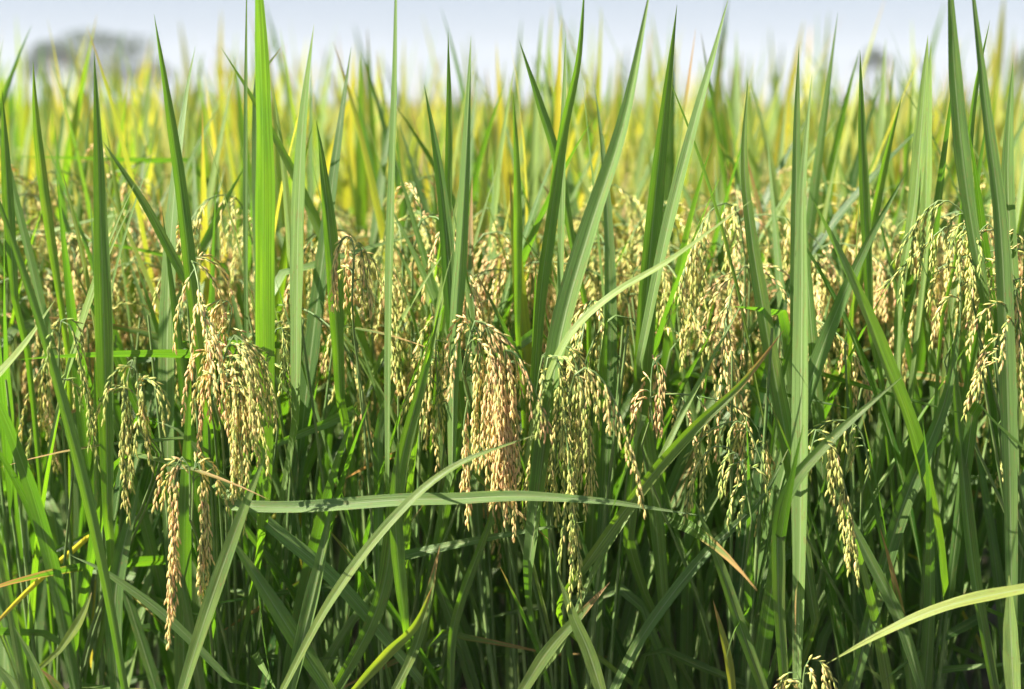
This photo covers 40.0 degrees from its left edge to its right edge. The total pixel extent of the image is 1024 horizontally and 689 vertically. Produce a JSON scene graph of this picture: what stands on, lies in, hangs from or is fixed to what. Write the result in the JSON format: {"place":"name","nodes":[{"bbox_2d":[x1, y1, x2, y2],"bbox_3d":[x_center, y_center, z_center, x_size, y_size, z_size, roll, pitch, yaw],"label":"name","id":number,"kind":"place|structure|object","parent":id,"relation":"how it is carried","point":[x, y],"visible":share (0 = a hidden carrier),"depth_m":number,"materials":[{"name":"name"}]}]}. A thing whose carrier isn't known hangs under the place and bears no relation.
{"place":"outdoors","nodes":[
{"label":"outdoors","id":0,"kind":"place"},
{"bbox_2d":[0,0,1023,101],"label":"sky","id":1,"kind":"structure","parent":0,"point":[489,22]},
{"bbox_2d":[24,102,1020,688],"bbox_3d":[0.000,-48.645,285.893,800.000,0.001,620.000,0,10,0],"label":"ground","id":2,"kind":"structure","parent":0,"point":[992,618],"depth_m":2.57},
{"bbox_2d":[5,56,75,371],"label":"rice plant","id":3,"kind":"object","parent":2,"relation":"on","point":[57,121],"depth_m":2.85,"materials":[{"name":"green plant"}]},
{"bbox_2d":[3,58,84,539],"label":"rice plant","id":4,"kind":"object","parent":2,"relation":"on","point":[28,135],"depth_m":2.40,"materials":[{"name":"green plant"}]},
{"bbox_2d":[4,24,89,545],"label":"rice plant","id":5,"kind":"object","parent":2,"relation":"on","point":[72,99],"depth_m":2.68,"materials":[{"name":"green plant"}]},
{"bbox_2d":[4,55,104,182],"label":"rice plant","id":6,"kind":"object","parent":2,"relation":"on","point":[47,104],"depth_m":3.54,"materials":[{"name":"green plant"}]},
{"bbox_2d":[3,37,125,147],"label":"rice plant","id":7,"kind":"object","parent":2,"relation":"on","point":[42,80],"visible":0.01,"depth_m":4.47,"materials":[{"name":"green plant"}]},
{"bbox_2d":[0,27,156,370],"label":"rice plant","id":8,"kind":"object","parent":2,"relation":"on","point":[27,107],"visible":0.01,"depth_m":2.76,"materials":[{"name":"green plant"}]},
{"bbox_2d":[0,16,159,672],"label":"rice plant","id":9,"kind":"object","parent":2,"relation":"on","point":[81,208],"visible":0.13,"depth_m":2.03,"materials":[{"name":"green plant"}]},
{"bbox_2d":[0,72,160,630],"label":"rice plant","id":10,"kind":"object","parent":2,"relation":"on","point":[87,184],"visible":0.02,"depth_m":2.47,"materials":[{"name":"green plant"}]},
{"bbox_2d":[0,24,163,683],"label":"rice plant","id":11,"kind":"object","parent":2,"relation":"on","point":[55,179],"visible":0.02,"depth_m":2.19,"materials":[{"name":"green plant"}]},
{"bbox_2d":[9,21,156,210],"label":"rice plant","id":12,"kind":"object","parent":2,"relation":"on","point":[22,118],"visible":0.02,"depth_m":3.12,"materials":[{"name":"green plant"}]},
{"bbox_2d":[45,59,142,170],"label":"rice plant","id":13,"kind":"object","parent":2,"relation":"on","point":[80,139],"depth_m":4.25,"materials":[{"name":"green plant"}]},
{"bbox_2d":[24,70,166,198],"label":"rice plant","id":14,"kind":"object","parent":2,"relation":"on","point":[43,123],"visible":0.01,"depth_m":3.41,"materials":[{"name":"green plant"}]},
{"bbox_2d":[21,28,174,107],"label":"tree","id":15,"kind":"object","parent":2,"relation":"on","point":[63,54],"visible":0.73,"depth_m":146.35,"materials":[{"name":"grey plant"}]},
{"bbox_2d":[26,53,203,555],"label":"rice plant","id":16,"kind":"object","parent":2,"relation":"on","point":[156,122],"depth_m":2.92,"materials":[{"name":"green plant"}]},
{"bbox_2d":[52,49,180,173],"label":"rice plant","id":17,"kind":"object","parent":2,"relation":"on","point":[178,94],"depth_m":3.88,"materials":[{"name":"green plant"}]},
{"bbox_2d":[0,42,241,675],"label":"rice plant","id":18,"kind":"object","parent":2,"relation":"on","point":[129,575],"visible":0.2,"depth_m":1.90,"materials":[{"name":"green plant"}]},
{"bbox_2d":[65,27,177,156],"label":"rice plant","id":19,"kind":"object","parent":2,"relation":"on","point":[115,76],"depth_m":4.70,"materials":[{"name":"green plant"}]},
{"bbox_2d":[52,19,208,166],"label":"rice plant","id":20,"kind":"object","parent":2,"relation":"on","point":[186,73],"visible":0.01,"depth_m":4.24,"materials":[{"name":"green plant"}]},
{"bbox_2d":[0,40,281,688],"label":"rice plant","id":21,"kind":"object","parent":2,"relation":"on","point":[134,230],"visible":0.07,"depth_m":1.95,"materials":[{"name":"green plant"}]},
{"bbox_2d":[0,54,285,688],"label":"rice plant","id":22,"kind":"object","parent":2,"relation":"on","point":[96,471],"visible":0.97,"depth_m":1.57,"materials":[{"name":"green plant"}]},
{"bbox_2d":[77,55,238,572],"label":"rice plant","id":23,"kind":"object","parent":2,"relation":"on","point":[133,142],"visible":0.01,"depth_m":2.66,"materials":[{"name":"green plant"}]},
{"bbox_2d":[116,56,215,194],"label":"rice plant","id":24,"kind":"object","parent":2,"relation":"on","point":[126,118],"depth_m":3.36,"materials":[{"name":"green plant"}]},
{"bbox_2d":[19,39,314,564],"bbox_3d":[-0.566,0.001,2.515,0.641,1.099,0.601,-6,11,-30],"label":"rice plant","id":25,"kind":"object","parent":2,"relation":"on","point":[145,124],"depth_m":2.46,"materials":[{"name":"green plant"}]},
{"bbox_2d":[0,28,338,688],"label":"rice plant","id":26,"kind":"object","parent":2,"relation":"on","point":[48,397],"visible":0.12,"depth_m":1.84,"materials":[{"name":"green plant"}]},
{"bbox_2d":[105,31,236,172],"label":"rice plant","id":27,"kind":"object","parent":2,"relation":"on","point":[161,147],"depth_m":3.88,"materials":[{"name":"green plant"}]},
{"bbox_2d":[146,50,213,197],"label":"rice plant","id":28,"kind":"object","parent":2,"relation":"on","point":[151,103],"depth_m":3.67,"materials":[{"name":"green plant"}]},
{"bbox_2d":[25,63,368,586],"bbox_3d":[-0.492,0.063,2.320,0.615,1.043,0.560,-6,12,-31],"label":"rice plant","id":29,"kind":"object","parent":2,"relation":"on","point":[166,146],"visible":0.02,"depth_m":2.23,"materials":[{"name":"green plant"}]},
{"bbox_2d":[120,46,288,435],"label":"rice plant","id":30,"kind":"object","parent":2,"relation":"on","point":[158,165],"depth_m":2.94,"materials":[{"name":"green plant"}]},
{"bbox_2d":[0,0,431,688],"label":"rice plant","id":31,"kind":"object","parent":2,"relation":"on","point":[196,558],"visible":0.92,"depth_m":1.53,"materials":[{"name":"green plant"}]},
{"bbox_2d":[9,66,475,679],"bbox_3d":[-0.332,0.134,1.885,0.621,1.052,0.498,2,10,11],"label":"rice plant","id":32,"kind":"object","parent":2,"relation":"on","point":[199,228],"visible":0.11,"depth_m":1.78,"materials":[{"name":"green plant"}]},
{"bbox_2d":[163,10,338,385],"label":"rice plant","id":33,"kind":"object","parent":2,"relation":"on","point":[223,165],"visible":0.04,"depth_m":3.19,"materials":[{"name":"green plant"}]},
{"bbox_2d":[154,31,347,580],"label":"rice plant","id":34,"kind":"object","parent":2,"relation":"on","point":[208,120],"depth_m":2.75,"materials":[{"name":"green plant"}]},
{"bbox_2d":[209,23,318,184],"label":"rice plant","id":35,"kind":"object","parent":2,"relation":"on","point":[296,106],"visible":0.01,"depth_m":3.52,"materials":[{"name":"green plant"}]},
{"bbox_2d":[195,28,335,170],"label":"rice plant","id":36,"kind":"object","parent":2,"relation":"on","point":[277,94],"depth_m":3.74,"materials":[{"name":"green plant"}]},
{"bbox_2d":[92,114,457,687],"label":"rice plant","id":37,"kind":"object","parent":2,"relation":"on","point":[239,225],"visible":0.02,"depth_m":2.00,"materials":[{"name":"green plant"}]},
{"bbox_2d":[201,3,356,205],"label":"rice plant","id":38,"kind":"object","parent":2,"relation":"on","point":[283,77],"visible":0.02,"depth_m":3.43,"materials":[{"name":"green plant"}]},
{"bbox_2d":[197,76,404,613],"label":"rice plant","id":39,"kind":"object","parent":2,"relation":"on","point":[278,167],"depth_m":2.38,"materials":[{"name":"green plant"}]},
{"bbox_2d":[197,11,405,539],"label":"rice plant","id":40,"kind":"object","parent":2,"relation":"on","point":[345,199],"visible":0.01,"depth_m":3.02,"materials":[{"name":"green plant"}]},
{"bbox_2d":[32,77,584,681],"bbox_3d":[-0.283,0.114,2.109,0.806,1.016,0.702,-6,12,-31],"label":"rice plant","id":41,"kind":"object","parent":2,"relation":"on","point":[484,157],"visible":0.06,"depth_m":2.01,"materials":[{"name":"green plant"}]},
{"bbox_2d":[280,40,357,139],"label":"rice plant","id":42,"kind":"object","parent":2,"relation":"on","point":[318,99],"depth_m":4.06,"materials":[{"name":"green plant"}]},
{"bbox_2d":[221,31,452,677],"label":"rice plant","id":43,"kind":"object","parent":2,"relation":"on","point":[358,196],"visible":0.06,"depth_m":2.21,"materials":[{"name":"green plant"}]},
{"bbox_2d":[230,44,454,588],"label":"rice plant","id":44,"kind":"object","parent":2,"relation":"on","point":[317,168],"depth_m":2.68,"materials":[{"name":"green plant"}]},
{"bbox_2d":[281,56,425,146],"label":"rice plant","id":45,"kind":"object","parent":2,"relation":"on","point":[295,94],"depth_m":3.75,"materials":[{"name":"green plant"}]},
{"bbox_2d":[299,55,409,213],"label":"rice plant","id":46,"kind":"object","parent":2,"relation":"on","point":[315,140],"visible":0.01,"depth_m":3.30,"materials":[{"name":"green plant"}]},
{"bbox_2d":[3,0,709,688],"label":"rice plant","id":47,"kind":"object","parent":2,"relation":"on","point":[395,558],"visible":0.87,"depth_m":1.52,"materials":[{"name":"green plant"}]},
{"bbox_2d":[296,25,444,159],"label":"rice plant","id":48,"kind":"object","parent":2,"relation":"on","point":[355,75],"visible":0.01,"depth_m":4.34,"materials":[{"name":"green plant"}]},
{"bbox_2d":[328,65,412,203],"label":"rice plant","id":49,"kind":"object","parent":2,"relation":"on","point":[337,103],"depth_m":3.73,"materials":[{"name":"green plant"}]},
{"bbox_2d":[343,52,456,149],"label":"rice plant","id":50,"kind":"object","parent":2,"relation":"on","point":[431,103],"depth_m":4.71,"materials":[{"name":"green plant"}]},
{"bbox_2d":[309,39,506,223],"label":"rice plant","id":51,"kind":"object","parent":2,"relation":"on","point":[327,145],"visible":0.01,"depth_m":2.87,"materials":[{"name":"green plant"}]},
{"bbox_2d":[321,16,522,182],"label":"rice plant","id":52,"kind":"object","parent":2,"relation":"on","point":[442,105],"visible":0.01,"depth_m":3.64,"materials":[{"name":"green plant"}]},
{"bbox_2d":[327,18,529,554],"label":"rice plant","id":53,"kind":"object","parent":2,"relation":"on","point":[515,89],"depth_m":2.73,"materials":[{"name":"green plant"}]},
{"bbox_2d":[336,29,546,536],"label":"rice plant","id":54,"kind":"object","parent":2,"relation":"on","point":[371,118],"visible":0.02,"depth_m":2.53,"materials":[{"name":"green plant"}]},
{"bbox_2d":[183,42,702,688],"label":"rice plant","id":55,"kind":"object","parent":2,"relation":"on","point":[377,230],"visible":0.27,"depth_m":1.74,"materials":[{"name":"green plant"}]},
{"bbox_2d":[406,60,481,151],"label":"rice plant","id":56,"kind":"object","parent":2,"relation":"on","point":[435,117],"depth_m":4.30,"materials":[{"name":"yellow plant"}]},
{"bbox_2d":[388,63,504,197],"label":"rice plant","id":57,"kind":"object","parent":2,"relation":"on","point":[427,128],"visible":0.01,"depth_m":3.42,"materials":[{"name":"green plant"}]},
{"bbox_2d":[338,9,619,686],"bbox_3d":[-0.091,0.018,2.310,0.525,1.135,0.566,-6,12,-32],"label":"rice plant","id":58,"kind":"object","parent":2,"relation":"on","point":[476,197],"visible":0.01,"depth_m":2.27,"materials":[{"name":"green plant"}]},
{"bbox_2d":[437,31,535,160],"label":"rice plant","id":59,"kind":"object","parent":2,"relation":"on","point":[454,114],"visible":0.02,"depth_m":4.81,"materials":[{"name":"green plant"}]},
{"bbox_2d":[15,78,1023,158],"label":"rice field","id":60,"kind":"structure","parent":2,"relation":"on","point":[830,138],"depth_m":10.34,"materials":[{"name":"green plant"}]},
{"bbox_2d":[415,25,634,213],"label":"rice plant","id":61,"kind":"object","parent":2,"relation":"on","point":[460,105],"depth_m":2.94,"materials":[{"name":"green plant"}]},
{"bbox_2d":[362,52,724,688],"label":"rice plant","id":62,"kind":"object","parent":2,"relation":"on","point":[479,264],"visible":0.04,"depth_m":2.00,"materials":[{"name":"green plant"}]},
{"bbox_2d":[503,37,588,168],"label":"rice plant","id":63,"kind":"object","parent":2,"relation":"on","point":[582,126],"depth_m":4.09,"materials":[{"name":"green plant"}]},
{"bbox_2d":[416,19,679,685],"bbox_3d":[0.044,0.029,2.301,0.695,1.116,0.644,2,10,10],"label":"rice plant","id":64,"kind":"object","parent":2,"relation":"on","point":[534,143],"depth_m":2.26,"materials":[{"name":"green plant"}]},
{"bbox_2d":[455,65,658,585],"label":"rice plant","id":65,"kind":"object","parent":2,"relation":"on","point":[637,173],"depth_m":2.75,"materials":[{"name":"green plant"}]},
{"bbox_2d":[452,3,685,628],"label":"rice plant","id":66,"kind":"object","parent":2,"relation":"on","point":[542,157],"visible":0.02,"depth_m":2.57,"materials":[{"name":"green plant"}]},
{"bbox_2d":[320,0,856,688],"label":"rice plant","id":67,"kind":"object","parent":2,"relation":"on","point":[586,624],"visible":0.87,"depth_m":1.56,"materials":[{"name":"green plant"}]},
{"bbox_2d":[519,47,683,207],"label":"rice plant","id":68,"kind":"object","parent":2,"relation":"on","point":[614,111],"visible":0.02,"depth_m":3.47,"materials":[{"name":"yellow plant"}]},
{"bbox_2d":[548,21,660,171],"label":"rice plant","id":69,"kind":"object","parent":2,"relation":"on","point":[590,83],"visible":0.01,"depth_m":4.02,"materials":[{"name":"green plant"}]},
{"bbox_2d":[518,111,691,381],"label":"rice plant","id":70,"kind":"object","parent":2,"relation":"on","point":[643,198],"depth_m":2.85,"materials":[{"name":"yellow plant"}]},
{"bbox_2d":[345,119,913,688],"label":"rice plant","id":71,"kind":"object","parent":2,"relation":"on","point":[701,361],"visible":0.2,"depth_m":1.79,"materials":[{"name":"green plant"}]},
{"bbox_2d":[468,8,790,627],"bbox_3d":[0.325,-0.011,2.487,0.789,1.132,0.579,-2,10,-14],"label":"rice plant","id":72,"kind":"object","parent":2,"relation":"on","point":[709,167],"visible":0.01,"depth_m":2.46,"materials":[{"name":"green plant"}]},
{"bbox_2d":[532,23,727,521],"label":"rice plant","id":73,"kind":"object","parent":2,"relation":"on","point":[592,119],"visible":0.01,"depth_m":3.10,"materials":[{"name":"green plant"}]},
{"bbox_2d":[574,44,695,141],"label":"rice plant","id":74,"kind":"object","parent":2,"relation":"on","point":[624,85],"visible":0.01,"depth_m":4.48,"materials":[{"name":"green plant"}]},
{"bbox_2d":[402,30,888,688],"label":"rice plant","id":75,"kind":"object","parent":2,"relation":"on","point":[670,170],"visible":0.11,"depth_m":1.98,"materials":[{"name":"green plant"}]},
{"bbox_2d":[588,27,775,175],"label":"rice plant","id":76,"kind":"object","parent":2,"relation":"on","point":[678,108],"depth_m":3.77,"materials":[{"name":"green plant"}]},
{"bbox_2d":[581,47,790,566],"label":"rice plant","id":77,"kind":"object","parent":2,"relation":"on","point":[701,135],"depth_m":2.55,"materials":[{"name":"green plant"}]},
{"bbox_2d":[586,55,785,517],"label":"rice plant","id":78,"kind":"object","parent":2,"relation":"on","point":[692,161],"visible":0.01,"depth_m":2.91,"materials":[{"name":"green plant"}]},
{"bbox_2d":[560,15,834,687],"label":"rice plant","id":79,"kind":"object","parent":2,"relation":"on","point":[736,112],"visible":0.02,"depth_m":2.33,"materials":[{"name":"green plant"}]},
{"bbox_2d":[664,31,781,161],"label":"rice plant","id":80,"kind":"object","parent":2,"relation":"on","point":[760,132],"depth_m":3.82,"materials":[{"name":"green plant"}]},
{"bbox_2d":[613,3,843,516],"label":"rice plant","id":81,"kind":"object","parent":2,"relation":"on","point":[792,76],"visible":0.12,"depth_m":3.08,"materials":[{"name":"green plant"}]},
{"bbox_2d":[476,0,996,688],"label":"rice plant","id":82,"kind":"object","parent":2,"relation":"on","point":[754,582],"visible":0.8,"depth_m":1.51,"materials":[{"name":"green plant"}]},
{"bbox_2d":[594,0,883,625],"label":"rice plant","id":83,"kind":"object","parent":2,"relation":"on","point":[843,146],"visible":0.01,"depth_m":2.42,"materials":[{"name":"green plant"}]},
{"bbox_2d":[512,14,973,688],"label":"rice plant","id":84,"kind":"object","parent":2,"relation":"on","point":[812,230],"visible":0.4,"depth_m":1.77,"materials":[{"name":"green plant"}]},
{"bbox_2d":[690,13,839,321],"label":"rice plant","id":85,"kind":"object","parent":2,"relation":"on","point":[821,89],"visible":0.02,"depth_m":3.36,"materials":[{"name":"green plant"}]},
{"bbox_2d":[566,35,986,658],"bbox_3d":[0.420,0.086,2.108,0.621,1.071,0.607,2,10,13],"label":"rice plant","id":86,"kind":"object","parent":2,"relation":"on","point":[722,183],"visible":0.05,"depth_m":2.02,"materials":[{"name":"green plant"}]},
{"bbox_2d":[717,36,850,199],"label":"rice plant","id":87,"kind":"object","parent":2,"relation":"on","point":[772,122],"depth_m":3.47,"materials":[{"name":"green plant"}]},
{"bbox_2d":[713,55,882,447],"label":"rice plant","id":88,"kind":"object","parent":2,"relation":"on","point":[724,142],"visible":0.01,"depth_m":3.05,"materials":[{"name":"green plant"}]},
{"bbox_2d":[706,48,915,581],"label":"rice plant","id":89,"kind":"object","parent":2,"relation":"on","point":[791,136],"depth_m":2.62,"materials":[{"name":"green plant"}]},
{"bbox_2d":[757,30,871,195],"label":"rice plant","id":90,"kind":"object","parent":2,"relation":"on","point":[836,110],"depth_m":3.83,"materials":[{"name":"green plant"}]},
{"bbox_2d":[716,66,938,686],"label":"rice plant","id":91,"kind":"object","parent":2,"relation":"on","point":[751,153],"visible":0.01,"depth_m":2.21,"materials":[{"name":"green plant"}]},
{"bbox_2d":[761,69,903,223],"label":"rice plant","id":92,"kind":"object","parent":2,"relation":"on","point":[789,164],"depth_m":3.04,"materials":[{"name":"yellow plant"}]},
{"bbox_2d":[759,25,918,168],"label":"rice plant","id":93,"kind":"object","parent":2,"relation":"on","point":[905,111],"depth_m":3.64,"materials":[{"name":"yellow plant"}]},
{"bbox_2d":[675,39,1023,688],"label":"rice plant","id":94,"kind":"object","parent":2,"relation":"on","point":[912,598],"visible":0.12,"depth_m":1.88,"materials":[{"name":"green plant"}]},
{"bbox_2d":[765,57,943,384],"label":"rice plant","id":95,"kind":"object","parent":2,"relation":"on","point":[872,143],"depth_m":2.64,"materials":[{"name":"green plant"}]},
{"bbox_2d":[706,0,1023,688],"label":"rice plant","id":96,"kind":"object","parent":2,"relation":"on","point":[942,567],"visible":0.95,"depth_m":1.58,"materials":[{"name":"green plant"}]},
{"bbox_2d":[853,46,891,86],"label":"tree","id":97,"kind":"object","parent":2,"relation":"on","point":[873,57],"visible":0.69,"depth_m":146.82,"materials":[{"name":"grey plant"}]},
{"bbox_2d":[763,50,994,607],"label":"rice plant","id":98,"kind":"object","parent":2,"relation":"on","point":[954,172],"visible":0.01,"depth_m":2.48,"materials":[{"name":"green plant"}]},
{"bbox_2d":[763,79,1023,688],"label":"rice plant","id":99,"kind":"object","parent":2,"relation":"on","point":[979,512],"visible":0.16,"depth_m":2.01,"materials":[{"name":"green plant"}]},
{"bbox_2d":[773,41,1023,688],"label":"rice plant","id":100,"kind":"object","parent":2,"relation":"on","point":[896,162],"visible":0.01,"depth_m":2.33,"materials":[{"name":"green plant"}]},
{"bbox_2d":[797,0,1003,204],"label":"rice plant","id":101,"kind":"object","parent":2,"relation":"on","point":[997,63],"depth_m":3.29,"materials":[{"name":"yellow plant"}]},
{"bbox_2d":[825,52,992,551],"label":"rice plant","id":102,"kind":"object","parent":2,"relation":"on","point":[834,127],"depth_m":2.95,"materials":[{"name":"green plant"}]},
{"bbox_2d":[828,0,1023,688],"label":"rice plant","id":103,"kind":"object","parent":2,"relation":"on","point":[1004,318],"visible":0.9,"depth_m":1.49,"materials":[{"name":"green plant"}]},
{"bbox_2d":[905,28,998,634],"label":"rice plant","id":104,"kind":"object","parent":2,"relation":"on","point":[986,576],"depth_m":2.62,"materials":[{"name":"green plant"}]},
{"bbox_2d":[888,78,1023,666],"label":"rice plant","id":105,"kind":"object","parent":2,"relation":"on","point":[911,324],"visible":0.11,"depth_m":1.82,"materials":[{"name":"green plant"}]},
{"bbox_2d":[888,25,1023,539],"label":"rice plant","id":106,"kind":"object","parent":2,"relation":"on","point":[1000,158],"visible":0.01,"depth_m":2.17,"materials":[{"name":"green plant"}]},
{"bbox_2d":[899,27,1015,154],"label":"rice plant","id":107,"kind":"object","parent":2,"relation":"on","point":[1006,86],"visible":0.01,"depth_m":3.46,"materials":[{"name":"green plant"}]},
{"bbox_2d":[952,59,1019,207],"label":"rice plant","id":108,"kind":"object","parent":2,"relation":"on","point":[1000,112],"visible":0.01,"depth_m":3.19,"materials":[{"name":"yellow plant"}]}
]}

